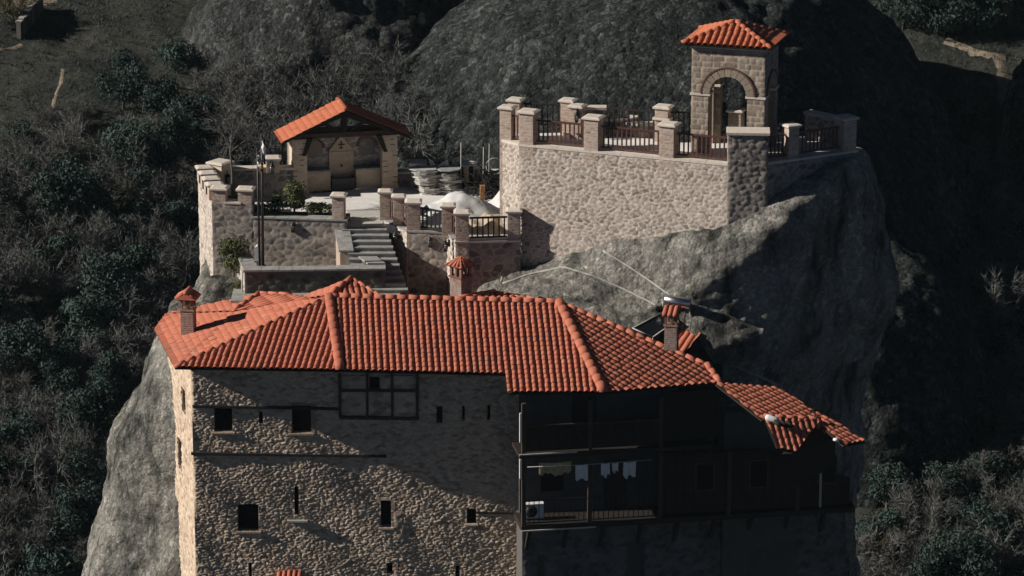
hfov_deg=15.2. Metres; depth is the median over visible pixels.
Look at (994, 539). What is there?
bare shrub
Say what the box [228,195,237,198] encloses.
stone planter
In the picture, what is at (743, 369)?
pale cable
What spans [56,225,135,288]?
bare shrub
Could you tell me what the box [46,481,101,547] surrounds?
evergreen tree
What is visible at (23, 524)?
thorn bush
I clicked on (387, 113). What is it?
bare shrub
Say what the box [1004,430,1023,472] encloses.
bare shrub
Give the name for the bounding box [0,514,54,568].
thorn bush
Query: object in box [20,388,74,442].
thorn bush
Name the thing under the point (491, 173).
iron grille
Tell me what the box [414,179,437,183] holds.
stone slab
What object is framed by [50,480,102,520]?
evergreen shrub
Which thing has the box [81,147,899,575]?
rock pinnacle
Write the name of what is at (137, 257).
evergreen shrub
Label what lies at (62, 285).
bare shrub
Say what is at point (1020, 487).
thorn bush
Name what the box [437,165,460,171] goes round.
stone slab
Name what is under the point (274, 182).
back parapet wall
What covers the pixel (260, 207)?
garden shrub
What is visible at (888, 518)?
evergreen shrub
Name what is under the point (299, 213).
planter soil
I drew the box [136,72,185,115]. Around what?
evergreen shrub
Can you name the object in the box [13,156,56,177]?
evergreen shrub
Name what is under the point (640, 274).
cable
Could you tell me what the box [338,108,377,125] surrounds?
thorn bush
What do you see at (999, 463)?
evergreen shrub
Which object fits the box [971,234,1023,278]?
thorn bush
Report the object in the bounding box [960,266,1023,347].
bare shrub
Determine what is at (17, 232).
bare shrub
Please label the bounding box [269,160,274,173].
wall lantern
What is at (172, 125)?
evergreen tree
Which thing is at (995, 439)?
thorn bush
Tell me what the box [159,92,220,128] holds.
evergreen shrub
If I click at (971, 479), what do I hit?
bare shrub
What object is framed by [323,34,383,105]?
bare shrub
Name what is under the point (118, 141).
evergreen tree
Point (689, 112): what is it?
baluster railing
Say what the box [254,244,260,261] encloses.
stone scroll
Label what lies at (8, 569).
bare shrub
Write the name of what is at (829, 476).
window
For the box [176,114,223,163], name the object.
evergreen shrub
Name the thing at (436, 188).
stone slab
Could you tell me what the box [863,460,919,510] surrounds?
evergreen tree
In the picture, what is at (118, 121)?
evergreen shrub
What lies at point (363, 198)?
terrace pavement
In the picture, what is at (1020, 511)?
thorn bush
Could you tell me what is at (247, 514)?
window
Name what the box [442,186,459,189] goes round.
stone slab
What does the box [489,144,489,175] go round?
thin pole
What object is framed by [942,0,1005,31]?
evergreen shrub
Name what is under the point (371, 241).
stone staircase
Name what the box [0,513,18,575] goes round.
bare shrub
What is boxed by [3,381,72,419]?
thorn bush
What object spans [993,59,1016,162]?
dirt path
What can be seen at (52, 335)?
thorn bush
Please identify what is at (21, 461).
evergreen shrub
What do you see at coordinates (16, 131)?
evergreen shrub
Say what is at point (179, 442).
window
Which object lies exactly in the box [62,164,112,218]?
evergreen tree
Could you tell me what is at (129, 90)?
evergreen tree
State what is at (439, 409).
window
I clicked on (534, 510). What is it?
air conditioner
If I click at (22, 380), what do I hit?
bare shrub
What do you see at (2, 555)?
thorn bush
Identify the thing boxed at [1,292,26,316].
bare shrub
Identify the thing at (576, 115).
wall lantern
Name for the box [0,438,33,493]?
thorn bush
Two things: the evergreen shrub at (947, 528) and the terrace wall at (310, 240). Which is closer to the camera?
the terrace wall at (310, 240)
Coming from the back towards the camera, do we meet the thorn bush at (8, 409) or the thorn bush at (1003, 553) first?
the thorn bush at (8, 409)
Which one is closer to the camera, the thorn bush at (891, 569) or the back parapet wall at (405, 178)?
the back parapet wall at (405, 178)
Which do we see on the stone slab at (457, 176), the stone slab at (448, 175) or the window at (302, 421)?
the stone slab at (448, 175)
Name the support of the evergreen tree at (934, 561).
on the hillside
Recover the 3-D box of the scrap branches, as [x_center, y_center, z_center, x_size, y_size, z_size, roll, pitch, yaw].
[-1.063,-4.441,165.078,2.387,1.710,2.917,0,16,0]
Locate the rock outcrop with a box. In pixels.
[1001,55,1023,156]
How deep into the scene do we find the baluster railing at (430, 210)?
159.80 m
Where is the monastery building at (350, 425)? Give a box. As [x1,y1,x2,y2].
[154,256,854,575]
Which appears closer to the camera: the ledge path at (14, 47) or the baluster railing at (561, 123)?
the baluster railing at (561, 123)
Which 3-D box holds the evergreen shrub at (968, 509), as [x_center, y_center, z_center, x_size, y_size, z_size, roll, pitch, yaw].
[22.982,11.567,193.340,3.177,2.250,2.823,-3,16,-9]
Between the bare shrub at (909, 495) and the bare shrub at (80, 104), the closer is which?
the bare shrub at (909, 495)
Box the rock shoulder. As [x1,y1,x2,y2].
[856,240,1002,509]
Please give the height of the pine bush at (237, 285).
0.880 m
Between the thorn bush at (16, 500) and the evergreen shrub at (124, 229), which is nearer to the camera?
the thorn bush at (16, 500)
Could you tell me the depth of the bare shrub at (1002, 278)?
211.40 m
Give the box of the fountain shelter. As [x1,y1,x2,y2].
[274,97,410,193]
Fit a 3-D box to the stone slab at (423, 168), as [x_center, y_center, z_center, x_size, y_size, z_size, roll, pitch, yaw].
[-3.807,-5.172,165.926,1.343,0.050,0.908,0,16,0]
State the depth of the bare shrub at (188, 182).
220.48 m
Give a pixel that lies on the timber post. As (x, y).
(482, 194)
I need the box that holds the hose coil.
[486,158,499,174]
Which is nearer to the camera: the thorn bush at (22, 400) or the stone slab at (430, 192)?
the stone slab at (430, 192)
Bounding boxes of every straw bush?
[0,0,37,20]
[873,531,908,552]
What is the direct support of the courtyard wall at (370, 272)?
on the courtyard paving
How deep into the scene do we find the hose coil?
166.87 m
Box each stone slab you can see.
[408,165,438,170]
[411,170,434,174]
[412,174,437,178]
[414,170,439,172]
[414,173,436,175]
[414,173,440,176]
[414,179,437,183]
[414,182,435,185]
[415,178,436,180]
[415,179,438,182]
[417,185,436,188]
[417,190,437,194]
[418,187,441,189]
[418,189,442,192]
[419,191,441,193]
[436,182,455,184]
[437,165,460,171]
[437,172,457,176]
[437,178,457,180]
[437,183,458,187]
[438,174,458,178]
[439,171,457,174]
[439,176,463,181]
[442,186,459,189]
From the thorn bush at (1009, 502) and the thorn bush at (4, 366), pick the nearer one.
the thorn bush at (1009, 502)
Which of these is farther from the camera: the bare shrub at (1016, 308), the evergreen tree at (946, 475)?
the bare shrub at (1016, 308)
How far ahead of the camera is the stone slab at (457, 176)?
165.61 m
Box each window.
[178,438,181,470]
[182,387,185,414]
[212,408,235,433]
[236,504,262,532]
[245,560,251,575]
[259,411,262,423]
[288,402,314,434]
[294,487,301,514]
[368,373,383,387]
[377,497,394,529]
[384,563,392,575]
[432,404,442,422]
[452,564,463,575]
[462,406,464,419]
[465,509,477,525]
[487,405,489,419]
[540,473,563,492]
[695,462,714,491]
[749,459,768,488]
[817,455,836,484]
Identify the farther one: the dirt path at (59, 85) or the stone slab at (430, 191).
the dirt path at (59, 85)
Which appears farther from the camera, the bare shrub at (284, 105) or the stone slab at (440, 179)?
the bare shrub at (284, 105)
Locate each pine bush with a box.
[216,236,249,276]
[229,280,240,292]
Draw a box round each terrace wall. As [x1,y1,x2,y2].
[195,164,348,276]
[497,96,859,347]
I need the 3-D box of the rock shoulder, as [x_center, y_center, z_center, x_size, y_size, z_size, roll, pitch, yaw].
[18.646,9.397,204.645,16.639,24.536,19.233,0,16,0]
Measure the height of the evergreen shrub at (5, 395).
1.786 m
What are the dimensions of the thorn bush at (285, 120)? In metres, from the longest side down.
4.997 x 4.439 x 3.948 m
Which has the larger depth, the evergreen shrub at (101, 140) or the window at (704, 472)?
the evergreen shrub at (101, 140)
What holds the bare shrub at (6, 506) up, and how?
on the hillside
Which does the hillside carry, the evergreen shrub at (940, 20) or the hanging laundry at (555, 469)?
the evergreen shrub at (940, 20)
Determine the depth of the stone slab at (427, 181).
165.62 m
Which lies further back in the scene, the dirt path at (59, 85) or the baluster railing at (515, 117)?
the dirt path at (59, 85)
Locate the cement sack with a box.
[765,414,779,422]
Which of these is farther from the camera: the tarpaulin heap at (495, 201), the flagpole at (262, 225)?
the tarpaulin heap at (495, 201)
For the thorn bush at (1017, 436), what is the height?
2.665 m
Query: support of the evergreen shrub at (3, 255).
on the hillside
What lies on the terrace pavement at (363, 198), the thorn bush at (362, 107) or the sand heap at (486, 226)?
the sand heap at (486, 226)
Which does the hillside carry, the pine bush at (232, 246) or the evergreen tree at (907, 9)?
the evergreen tree at (907, 9)
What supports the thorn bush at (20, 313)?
on the hillside
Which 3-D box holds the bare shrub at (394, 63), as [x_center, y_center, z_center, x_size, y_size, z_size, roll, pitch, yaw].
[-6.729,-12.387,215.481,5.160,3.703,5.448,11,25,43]
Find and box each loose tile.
[773,419,781,426]
[779,420,787,427]
[785,421,793,428]
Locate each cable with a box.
[502,266,661,309]
[603,250,670,294]
[689,309,777,385]
[740,366,783,386]
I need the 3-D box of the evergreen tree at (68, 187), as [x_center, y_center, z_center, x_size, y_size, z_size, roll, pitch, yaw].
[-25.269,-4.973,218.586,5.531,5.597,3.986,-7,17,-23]
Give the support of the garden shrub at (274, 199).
on the planter soil
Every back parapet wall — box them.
[206,155,293,197]
[398,159,499,188]
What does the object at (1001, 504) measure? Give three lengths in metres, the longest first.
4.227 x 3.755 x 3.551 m
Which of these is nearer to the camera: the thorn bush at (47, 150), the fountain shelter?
the fountain shelter
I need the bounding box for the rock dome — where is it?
[352,0,984,285]
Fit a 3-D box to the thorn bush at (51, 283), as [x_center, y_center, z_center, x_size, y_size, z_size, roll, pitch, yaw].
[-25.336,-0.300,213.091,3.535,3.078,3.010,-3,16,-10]
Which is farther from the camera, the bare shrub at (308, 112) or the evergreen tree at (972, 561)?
the bare shrub at (308, 112)
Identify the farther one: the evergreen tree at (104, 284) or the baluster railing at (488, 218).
the evergreen tree at (104, 284)
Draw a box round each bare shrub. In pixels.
[0,126,39,157]
[0,139,31,195]
[0,146,58,205]
[0,166,28,241]
[0,208,57,266]
[0,244,75,313]
[0,369,36,412]
[0,443,58,502]
[0,476,15,535]
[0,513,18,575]
[0,558,21,575]
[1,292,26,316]
[14,406,100,502]
[18,490,70,547]
[20,99,75,134]
[20,186,65,225]
[35,110,90,163]
[36,398,80,442]
[48,205,117,268]
[55,105,98,135]
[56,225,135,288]
[58,344,103,390]
[59,85,106,132]
[69,323,140,387]
[72,126,172,209]
[90,349,145,397]
[98,314,157,379]
[99,270,167,352]
[123,204,172,266]
[128,268,180,322]
[143,161,197,211]
[145,214,199,292]
[191,124,249,198]
[210,106,280,164]
[211,94,266,150]
[212,55,288,129]
[220,40,301,95]
[229,106,288,164]
[262,66,363,129]
[269,70,316,110]
[276,85,352,144]
[299,56,374,119]
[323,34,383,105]
[336,36,415,91]
[354,73,431,128]
[393,98,450,168]
[855,522,930,575]
[881,470,951,537]
[887,493,965,553]
[938,504,1023,568]
[943,251,1014,306]
[950,448,995,502]
[954,241,1023,277]
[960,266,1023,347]
[971,260,1023,312]
[990,228,1023,275]
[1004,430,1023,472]
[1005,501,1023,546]
[1008,245,1023,286]
[1011,292,1023,316]
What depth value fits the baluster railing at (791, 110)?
158.56 m
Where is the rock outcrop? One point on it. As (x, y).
(1015, 102)
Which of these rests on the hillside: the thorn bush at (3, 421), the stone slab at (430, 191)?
the thorn bush at (3, 421)
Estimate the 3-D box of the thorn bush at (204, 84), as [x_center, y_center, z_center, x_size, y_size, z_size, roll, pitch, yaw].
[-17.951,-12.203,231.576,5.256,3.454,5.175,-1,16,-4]
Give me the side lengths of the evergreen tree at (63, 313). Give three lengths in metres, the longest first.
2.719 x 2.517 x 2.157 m
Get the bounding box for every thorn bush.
[0,287,46,354]
[0,348,38,392]
[0,349,14,374]
[0,397,41,423]
[0,402,11,423]
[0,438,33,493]
[0,466,58,531]
[0,508,53,557]
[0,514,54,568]
[0,536,16,565]
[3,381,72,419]
[15,139,64,169]
[15,360,44,379]
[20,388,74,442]
[21,429,71,464]
[26,263,77,300]
[29,532,88,574]
[30,105,58,126]
[38,316,71,353]
[38,414,88,462]
[73,430,108,480]
[78,128,104,150]
[81,413,112,449]
[110,243,162,276]
[118,111,161,143]
[132,108,161,126]
[165,237,199,281]
[177,55,253,109]
[255,116,296,164]
[336,98,373,125]
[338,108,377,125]
[345,59,392,105]
[856,555,911,575]
[878,553,919,575]
[898,553,967,575]
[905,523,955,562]
[962,420,1018,461]
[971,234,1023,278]
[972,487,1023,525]
[973,472,1023,522]
[983,437,1023,476]
[984,543,1023,573]
[998,416,1023,461]
[1010,499,1023,520]
[1013,474,1023,499]
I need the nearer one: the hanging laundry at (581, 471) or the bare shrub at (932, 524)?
the hanging laundry at (581, 471)
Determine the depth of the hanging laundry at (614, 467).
151.25 m
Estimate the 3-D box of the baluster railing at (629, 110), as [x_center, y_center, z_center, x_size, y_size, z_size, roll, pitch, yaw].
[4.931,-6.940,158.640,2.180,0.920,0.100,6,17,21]
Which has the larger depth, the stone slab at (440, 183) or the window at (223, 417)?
the stone slab at (440, 183)
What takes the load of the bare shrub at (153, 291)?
on the hillside
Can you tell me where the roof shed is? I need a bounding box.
[678,329,722,390]
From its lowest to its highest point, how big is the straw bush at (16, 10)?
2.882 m
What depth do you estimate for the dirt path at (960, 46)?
236.01 m
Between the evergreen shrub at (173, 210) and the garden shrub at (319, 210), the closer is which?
the garden shrub at (319, 210)
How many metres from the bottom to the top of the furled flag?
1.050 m
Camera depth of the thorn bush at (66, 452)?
197.91 m
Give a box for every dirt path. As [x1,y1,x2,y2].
[51,69,64,106]
[942,37,1005,61]
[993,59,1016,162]
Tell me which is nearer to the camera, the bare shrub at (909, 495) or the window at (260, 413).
the window at (260, 413)
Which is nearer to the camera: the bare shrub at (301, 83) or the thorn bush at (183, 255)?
the thorn bush at (183, 255)
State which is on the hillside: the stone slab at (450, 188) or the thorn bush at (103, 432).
the thorn bush at (103, 432)
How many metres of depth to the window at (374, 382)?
153.16 m
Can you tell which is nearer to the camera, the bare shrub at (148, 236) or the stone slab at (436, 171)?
the stone slab at (436, 171)
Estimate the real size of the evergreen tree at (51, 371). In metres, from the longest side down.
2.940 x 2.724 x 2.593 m
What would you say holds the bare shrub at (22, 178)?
on the hillside
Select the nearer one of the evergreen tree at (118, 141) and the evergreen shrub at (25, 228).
the evergreen shrub at (25, 228)
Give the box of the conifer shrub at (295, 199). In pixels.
[281,179,307,212]
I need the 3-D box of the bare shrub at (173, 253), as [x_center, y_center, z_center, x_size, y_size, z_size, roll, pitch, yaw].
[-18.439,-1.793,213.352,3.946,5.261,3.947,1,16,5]
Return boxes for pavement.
[254,186,506,235]
[518,131,838,160]
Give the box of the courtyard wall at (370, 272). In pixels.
[237,252,385,293]
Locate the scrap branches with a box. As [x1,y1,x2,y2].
[460,160,499,200]
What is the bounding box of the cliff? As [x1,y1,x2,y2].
[181,0,464,113]
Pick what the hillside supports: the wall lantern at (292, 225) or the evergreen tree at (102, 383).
the evergreen tree at (102, 383)
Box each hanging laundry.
[539,461,570,475]
[575,465,587,480]
[601,463,609,477]
[612,463,617,473]
[623,461,635,478]
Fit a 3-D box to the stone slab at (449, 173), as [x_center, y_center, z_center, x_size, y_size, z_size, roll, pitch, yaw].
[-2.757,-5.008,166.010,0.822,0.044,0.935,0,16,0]
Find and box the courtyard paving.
[231,276,399,302]
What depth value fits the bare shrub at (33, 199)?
219.87 m
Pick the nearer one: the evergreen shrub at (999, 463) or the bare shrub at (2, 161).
the evergreen shrub at (999, 463)
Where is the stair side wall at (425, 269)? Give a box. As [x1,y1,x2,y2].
[378,188,521,295]
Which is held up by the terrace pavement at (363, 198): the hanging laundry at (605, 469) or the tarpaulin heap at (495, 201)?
the tarpaulin heap at (495, 201)
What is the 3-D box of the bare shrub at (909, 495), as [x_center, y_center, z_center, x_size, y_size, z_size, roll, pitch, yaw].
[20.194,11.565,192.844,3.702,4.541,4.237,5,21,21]
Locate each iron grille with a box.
[466,170,484,196]
[472,170,492,195]
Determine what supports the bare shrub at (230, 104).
on the hillside
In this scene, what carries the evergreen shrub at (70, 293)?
on the hillside
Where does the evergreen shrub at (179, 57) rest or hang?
on the hillside
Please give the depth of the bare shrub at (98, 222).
214.62 m
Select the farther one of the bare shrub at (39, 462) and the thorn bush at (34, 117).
the thorn bush at (34, 117)
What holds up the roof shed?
on the monastery building at (350, 425)
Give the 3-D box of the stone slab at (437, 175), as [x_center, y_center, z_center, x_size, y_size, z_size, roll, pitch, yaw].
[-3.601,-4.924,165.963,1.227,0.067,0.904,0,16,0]
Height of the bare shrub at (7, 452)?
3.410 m
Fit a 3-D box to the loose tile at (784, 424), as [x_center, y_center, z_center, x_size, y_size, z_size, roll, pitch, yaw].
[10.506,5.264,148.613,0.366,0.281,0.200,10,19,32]
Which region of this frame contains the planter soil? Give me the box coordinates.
[265,211,349,222]
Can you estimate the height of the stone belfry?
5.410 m
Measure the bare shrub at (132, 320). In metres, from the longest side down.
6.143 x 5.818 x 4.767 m
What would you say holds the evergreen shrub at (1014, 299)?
on the hillside
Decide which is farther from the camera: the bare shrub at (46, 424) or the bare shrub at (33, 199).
the bare shrub at (33, 199)
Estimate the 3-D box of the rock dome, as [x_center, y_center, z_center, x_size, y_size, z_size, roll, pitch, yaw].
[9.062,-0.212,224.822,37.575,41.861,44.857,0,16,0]
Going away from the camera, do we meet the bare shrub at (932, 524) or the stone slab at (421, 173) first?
the stone slab at (421, 173)
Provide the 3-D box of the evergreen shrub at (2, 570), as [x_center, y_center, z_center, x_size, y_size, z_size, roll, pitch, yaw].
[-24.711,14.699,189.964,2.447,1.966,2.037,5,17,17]
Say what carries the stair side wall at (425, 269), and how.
on the rock pinnacle
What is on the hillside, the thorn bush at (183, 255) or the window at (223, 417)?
the thorn bush at (183, 255)
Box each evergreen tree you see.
[0,283,18,335]
[0,318,72,391]
[0,451,15,494]
[19,157,118,238]
[31,359,82,406]
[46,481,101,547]
[49,382,121,459]
[53,295,84,337]
[57,295,128,357]
[59,445,106,504]
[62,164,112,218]
[74,374,119,421]
[75,248,143,330]
[84,348,133,397]
[92,48,151,108]
[100,114,161,187]
[125,130,185,195]
[153,105,197,163]
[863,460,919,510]
[870,0,934,29]
[901,538,954,575]
[916,461,973,518]
[929,523,1003,575]
[965,0,1023,25]
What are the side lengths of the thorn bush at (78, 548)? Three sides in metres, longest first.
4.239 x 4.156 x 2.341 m
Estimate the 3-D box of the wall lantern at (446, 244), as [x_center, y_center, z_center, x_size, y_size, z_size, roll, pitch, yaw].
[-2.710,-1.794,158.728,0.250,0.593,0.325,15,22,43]
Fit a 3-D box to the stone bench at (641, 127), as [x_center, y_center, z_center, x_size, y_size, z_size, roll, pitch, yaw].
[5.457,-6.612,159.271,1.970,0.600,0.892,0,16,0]
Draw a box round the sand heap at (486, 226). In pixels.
[469,212,503,234]
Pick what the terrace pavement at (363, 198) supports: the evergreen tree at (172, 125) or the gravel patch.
the gravel patch
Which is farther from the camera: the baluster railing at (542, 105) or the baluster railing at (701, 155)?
the baluster railing at (542, 105)
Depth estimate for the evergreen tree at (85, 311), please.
207.53 m
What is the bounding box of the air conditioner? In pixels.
[526,501,543,519]
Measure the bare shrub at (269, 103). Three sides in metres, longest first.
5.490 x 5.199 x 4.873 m
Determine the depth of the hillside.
234.88 m
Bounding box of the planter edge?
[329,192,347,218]
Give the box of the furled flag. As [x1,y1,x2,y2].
[261,139,265,163]
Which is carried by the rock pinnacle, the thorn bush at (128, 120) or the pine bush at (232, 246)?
the pine bush at (232, 246)
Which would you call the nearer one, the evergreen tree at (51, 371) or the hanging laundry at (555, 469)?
the hanging laundry at (555, 469)
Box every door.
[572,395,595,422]
[604,459,626,508]
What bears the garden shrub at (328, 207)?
on the planter soil
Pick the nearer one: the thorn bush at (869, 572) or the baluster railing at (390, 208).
the baluster railing at (390, 208)
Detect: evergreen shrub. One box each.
[0,185,13,205]
[0,203,20,224]
[0,250,15,284]
[0,390,17,404]
[0,407,47,448]
[0,418,39,458]
[0,561,23,575]
[1,120,41,141]
[8,221,42,246]
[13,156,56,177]
[15,449,59,480]
[19,231,81,272]
[19,543,81,575]
[32,152,80,173]
[47,336,98,376]
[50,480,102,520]
[55,273,98,304]
[87,210,143,254]
[92,125,135,167]
[109,240,162,291]
[110,117,136,128]
[123,197,166,227]
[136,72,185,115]
[137,197,194,241]
[150,38,197,73]
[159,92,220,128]
[171,199,198,230]
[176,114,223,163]
[854,506,923,546]
[898,484,937,515]
[908,0,967,35]
[934,519,980,545]
[939,491,993,528]
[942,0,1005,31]
[960,501,1023,550]
[964,447,1013,491]
[969,272,1023,329]
[971,0,1012,13]
[999,545,1023,575]
[1003,463,1023,492]
[1009,519,1023,542]
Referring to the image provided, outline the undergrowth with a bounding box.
[0,0,1023,575]
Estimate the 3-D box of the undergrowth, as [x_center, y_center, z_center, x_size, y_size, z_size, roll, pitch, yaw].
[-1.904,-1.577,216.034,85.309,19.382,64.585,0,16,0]
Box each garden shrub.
[255,201,266,213]
[264,193,287,214]
[304,201,320,214]
[311,201,326,214]
[321,203,331,214]
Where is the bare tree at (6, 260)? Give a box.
[0,235,55,321]
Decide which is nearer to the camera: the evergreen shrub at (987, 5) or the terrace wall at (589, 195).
the terrace wall at (589, 195)
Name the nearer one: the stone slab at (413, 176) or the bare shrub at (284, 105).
the stone slab at (413, 176)
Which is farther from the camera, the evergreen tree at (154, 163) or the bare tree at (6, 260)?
the evergreen tree at (154, 163)
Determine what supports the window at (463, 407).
in the monastery building at (350, 425)
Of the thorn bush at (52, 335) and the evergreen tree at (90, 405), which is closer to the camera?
the evergreen tree at (90, 405)
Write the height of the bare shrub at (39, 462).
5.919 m
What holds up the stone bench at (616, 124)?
on the pavement at (637, 143)
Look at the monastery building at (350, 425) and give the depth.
153.38 m
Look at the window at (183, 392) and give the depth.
155.42 m
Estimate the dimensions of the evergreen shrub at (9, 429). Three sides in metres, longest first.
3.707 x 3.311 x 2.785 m
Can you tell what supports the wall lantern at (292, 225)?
attached to the terrace wall at (310, 240)
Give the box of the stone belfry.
[681,19,789,152]
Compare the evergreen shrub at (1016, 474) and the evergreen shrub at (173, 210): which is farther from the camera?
the evergreen shrub at (173, 210)
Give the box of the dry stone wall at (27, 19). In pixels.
[15,0,42,39]
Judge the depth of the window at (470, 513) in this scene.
154.62 m
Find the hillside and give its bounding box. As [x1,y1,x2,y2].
[0,0,1023,575]
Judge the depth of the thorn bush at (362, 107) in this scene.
228.91 m
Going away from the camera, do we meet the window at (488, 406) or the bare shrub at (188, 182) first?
the window at (488, 406)
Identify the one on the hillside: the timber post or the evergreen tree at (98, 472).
the evergreen tree at (98, 472)
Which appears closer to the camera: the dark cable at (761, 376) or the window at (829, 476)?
the window at (829, 476)
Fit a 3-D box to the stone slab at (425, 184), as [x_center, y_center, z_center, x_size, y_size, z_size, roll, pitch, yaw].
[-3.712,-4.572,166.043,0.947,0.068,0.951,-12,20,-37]
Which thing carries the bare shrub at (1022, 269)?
on the hillside
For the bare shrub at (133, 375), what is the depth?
204.62 m
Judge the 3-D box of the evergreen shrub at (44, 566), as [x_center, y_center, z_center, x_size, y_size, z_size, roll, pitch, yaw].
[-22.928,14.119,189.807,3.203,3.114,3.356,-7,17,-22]
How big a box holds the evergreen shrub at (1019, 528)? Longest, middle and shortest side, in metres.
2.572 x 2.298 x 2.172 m
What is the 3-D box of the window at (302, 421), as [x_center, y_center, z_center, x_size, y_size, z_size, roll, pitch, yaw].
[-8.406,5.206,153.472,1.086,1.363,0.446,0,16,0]
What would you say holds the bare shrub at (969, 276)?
on the hillside
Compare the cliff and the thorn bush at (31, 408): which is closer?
the thorn bush at (31, 408)
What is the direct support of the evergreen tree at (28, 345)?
on the hillside
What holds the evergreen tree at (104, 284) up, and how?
on the hillside
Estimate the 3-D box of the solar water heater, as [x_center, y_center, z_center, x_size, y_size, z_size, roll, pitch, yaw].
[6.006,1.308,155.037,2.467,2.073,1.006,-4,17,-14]
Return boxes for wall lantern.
[225,170,229,183]
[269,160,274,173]
[290,219,294,232]
[392,229,399,242]
[427,234,432,247]
[443,237,449,251]
[574,108,578,122]
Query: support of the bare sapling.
in the stone planter
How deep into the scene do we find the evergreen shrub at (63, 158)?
224.43 m
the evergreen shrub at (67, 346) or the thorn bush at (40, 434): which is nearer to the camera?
the thorn bush at (40, 434)
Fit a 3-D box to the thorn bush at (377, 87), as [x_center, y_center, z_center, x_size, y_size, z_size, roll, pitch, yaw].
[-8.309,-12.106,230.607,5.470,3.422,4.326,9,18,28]
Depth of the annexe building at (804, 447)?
152.43 m
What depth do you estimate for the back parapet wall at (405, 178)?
167.12 m
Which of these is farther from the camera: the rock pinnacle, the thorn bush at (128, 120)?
the thorn bush at (128, 120)
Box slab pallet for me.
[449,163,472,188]
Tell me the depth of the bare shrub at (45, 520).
192.71 m
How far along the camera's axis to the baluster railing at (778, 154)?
155.37 m
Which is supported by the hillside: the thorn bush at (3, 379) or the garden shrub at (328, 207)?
the thorn bush at (3, 379)
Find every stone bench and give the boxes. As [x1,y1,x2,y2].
[605,115,637,135]
[625,120,652,137]
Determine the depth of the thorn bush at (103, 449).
197.28 m
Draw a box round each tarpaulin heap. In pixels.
[420,191,499,225]
[488,191,499,208]
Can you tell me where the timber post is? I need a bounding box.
[480,185,484,201]
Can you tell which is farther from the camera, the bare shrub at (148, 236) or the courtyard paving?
the bare shrub at (148, 236)
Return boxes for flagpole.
[256,148,260,265]
[261,134,265,266]
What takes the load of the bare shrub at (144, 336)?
on the hillside
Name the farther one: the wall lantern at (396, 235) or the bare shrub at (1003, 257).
the bare shrub at (1003, 257)
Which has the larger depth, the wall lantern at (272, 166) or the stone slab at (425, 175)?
the stone slab at (425, 175)
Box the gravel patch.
[347,207,383,226]
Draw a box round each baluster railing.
[388,198,392,219]
[402,203,406,224]
[420,207,441,230]
[450,212,454,234]
[469,216,506,238]
[512,115,518,138]
[523,102,560,125]
[536,119,583,145]
[601,125,658,152]
[606,107,654,132]
[671,111,727,133]
[677,132,727,159]
[744,108,803,131]
[768,134,784,157]
[799,126,838,153]
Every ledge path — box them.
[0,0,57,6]
[0,44,22,50]
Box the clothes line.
[534,460,647,466]
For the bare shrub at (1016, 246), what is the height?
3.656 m
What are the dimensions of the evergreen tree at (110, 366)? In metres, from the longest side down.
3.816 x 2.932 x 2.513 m
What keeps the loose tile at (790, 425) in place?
on the annexe building at (804, 447)
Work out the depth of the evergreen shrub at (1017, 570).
189.24 m
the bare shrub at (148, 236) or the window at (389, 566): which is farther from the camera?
the bare shrub at (148, 236)
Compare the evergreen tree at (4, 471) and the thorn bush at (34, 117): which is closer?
the evergreen tree at (4, 471)
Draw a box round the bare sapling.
[202,84,276,197]
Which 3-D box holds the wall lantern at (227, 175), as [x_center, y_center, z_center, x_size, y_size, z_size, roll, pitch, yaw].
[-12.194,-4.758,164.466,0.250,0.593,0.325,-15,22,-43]
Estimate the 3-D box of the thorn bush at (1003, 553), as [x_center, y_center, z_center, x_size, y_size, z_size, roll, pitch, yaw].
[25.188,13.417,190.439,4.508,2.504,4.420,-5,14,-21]
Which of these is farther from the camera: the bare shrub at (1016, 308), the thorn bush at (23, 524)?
the bare shrub at (1016, 308)
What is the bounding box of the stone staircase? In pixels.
[342,227,407,294]
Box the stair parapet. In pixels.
[335,224,353,264]
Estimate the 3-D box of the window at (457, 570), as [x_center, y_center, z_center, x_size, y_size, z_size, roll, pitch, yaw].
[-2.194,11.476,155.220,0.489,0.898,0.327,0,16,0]
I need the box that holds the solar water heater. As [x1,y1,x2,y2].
[632,294,691,338]
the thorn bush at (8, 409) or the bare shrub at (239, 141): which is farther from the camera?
the bare shrub at (239, 141)
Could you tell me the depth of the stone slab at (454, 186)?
165.78 m
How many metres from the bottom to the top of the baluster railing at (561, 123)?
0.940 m
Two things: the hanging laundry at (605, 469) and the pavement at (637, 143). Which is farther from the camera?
the pavement at (637, 143)
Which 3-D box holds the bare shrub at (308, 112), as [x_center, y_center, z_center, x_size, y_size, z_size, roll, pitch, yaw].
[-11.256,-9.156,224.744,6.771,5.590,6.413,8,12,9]
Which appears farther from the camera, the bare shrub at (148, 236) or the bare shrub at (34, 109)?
the bare shrub at (34, 109)
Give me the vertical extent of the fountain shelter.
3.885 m
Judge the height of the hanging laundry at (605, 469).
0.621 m
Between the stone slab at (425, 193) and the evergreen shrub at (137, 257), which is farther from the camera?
the evergreen shrub at (137, 257)
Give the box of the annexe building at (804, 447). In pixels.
[715,382,865,575]
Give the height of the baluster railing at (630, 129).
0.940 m
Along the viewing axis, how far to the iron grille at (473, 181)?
166.01 m
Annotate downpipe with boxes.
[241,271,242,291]
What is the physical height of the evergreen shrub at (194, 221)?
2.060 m

